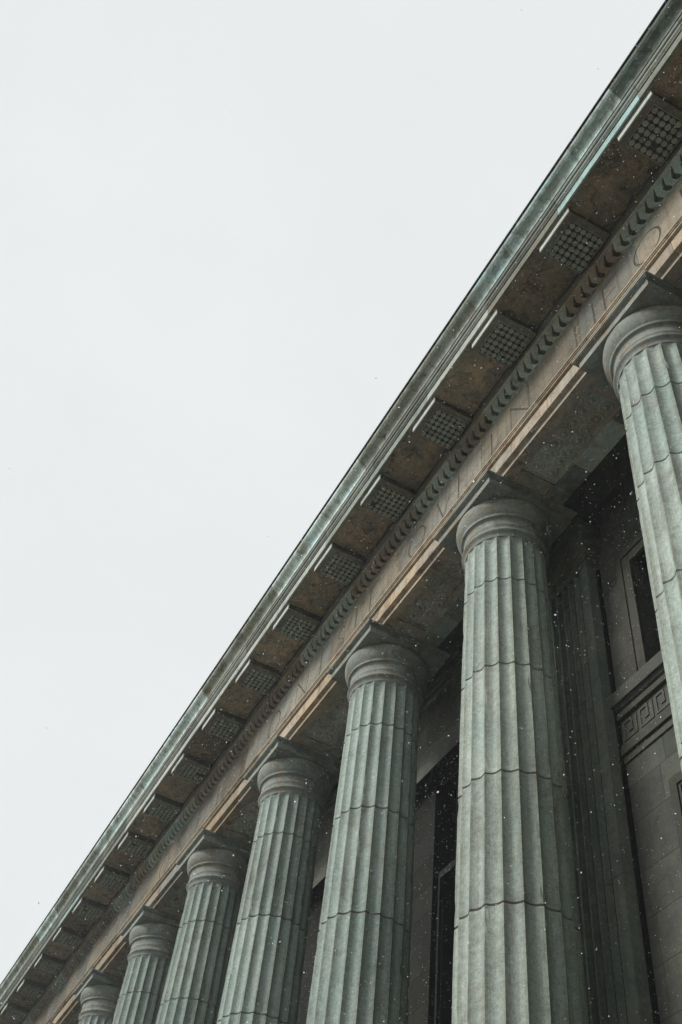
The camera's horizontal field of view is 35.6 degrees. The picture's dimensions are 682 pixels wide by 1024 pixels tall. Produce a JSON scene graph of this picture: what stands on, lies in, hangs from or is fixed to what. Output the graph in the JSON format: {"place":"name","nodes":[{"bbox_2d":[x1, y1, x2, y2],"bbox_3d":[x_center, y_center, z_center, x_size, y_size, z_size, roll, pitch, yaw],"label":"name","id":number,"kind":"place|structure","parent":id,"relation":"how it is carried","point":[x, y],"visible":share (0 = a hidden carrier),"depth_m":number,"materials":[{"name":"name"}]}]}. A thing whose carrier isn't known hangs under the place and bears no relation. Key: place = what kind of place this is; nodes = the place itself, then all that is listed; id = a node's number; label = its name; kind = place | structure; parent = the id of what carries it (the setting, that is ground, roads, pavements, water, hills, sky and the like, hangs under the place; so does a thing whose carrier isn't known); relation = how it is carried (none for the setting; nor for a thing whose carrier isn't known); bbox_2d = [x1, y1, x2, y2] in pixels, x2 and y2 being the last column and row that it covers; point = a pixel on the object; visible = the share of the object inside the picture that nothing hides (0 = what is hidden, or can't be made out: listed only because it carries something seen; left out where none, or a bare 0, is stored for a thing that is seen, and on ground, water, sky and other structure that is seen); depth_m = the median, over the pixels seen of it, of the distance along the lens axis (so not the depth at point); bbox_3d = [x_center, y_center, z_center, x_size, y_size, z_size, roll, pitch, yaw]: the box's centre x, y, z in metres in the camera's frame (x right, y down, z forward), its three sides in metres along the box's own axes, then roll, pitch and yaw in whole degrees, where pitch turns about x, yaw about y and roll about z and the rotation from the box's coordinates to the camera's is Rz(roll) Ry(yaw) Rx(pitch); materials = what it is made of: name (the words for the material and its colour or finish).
{"place":"outdoors","nodes":[
{"label":"outdoors","id":0,"kind":"place"},
{"bbox_2d":[0,0,664,983],"label":"sky","id":1,"kind":"structure","parent":0,"point":[308,95],"materials":[{"name":"white"}]},
{"bbox_2d":[1,7,681,1023],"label":"falling snow","id":2,"kind":"structure","parent":0,"point":[389,675],"depth_m":8.08,"materials":[{"name":"white snow"}]},
{"bbox_3d":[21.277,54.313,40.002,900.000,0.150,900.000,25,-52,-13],"label":"ground","id":3,"kind":"structure","parent":0,"visible":0},
{"bbox_2d":[0,0,681,1023],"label":"neoclassical building","id":4,"kind":"structure","parent":3,"relation":"on","point":[578,742],"depth_m":13.18,"materials":[{"name":"stone"}]},
{"bbox_2d":[434,771,458,1023],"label":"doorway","id":5,"kind":"structure","parent":4,"relation":"in","point":[446,880],"depth_m":13.67,"materials":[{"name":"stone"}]},
{"bbox_2d":[614,531,660,675],"bbox_3d":[3.677,0.775,11.696,0.315,1.940,1.455,25,-52,-13],"label":"window","id":6,"kind":"structure","parent":4,"relation":"in","point":[638,657],"depth_m":12.08,"materials":[{"name":"stone"}]},
{"bbox_2d":[668,770,681,859],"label":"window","id":7,"kind":"structure","parent":4,"relation":"in","point":[675,785],"depth_m":9.81,"materials":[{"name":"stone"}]}
]}

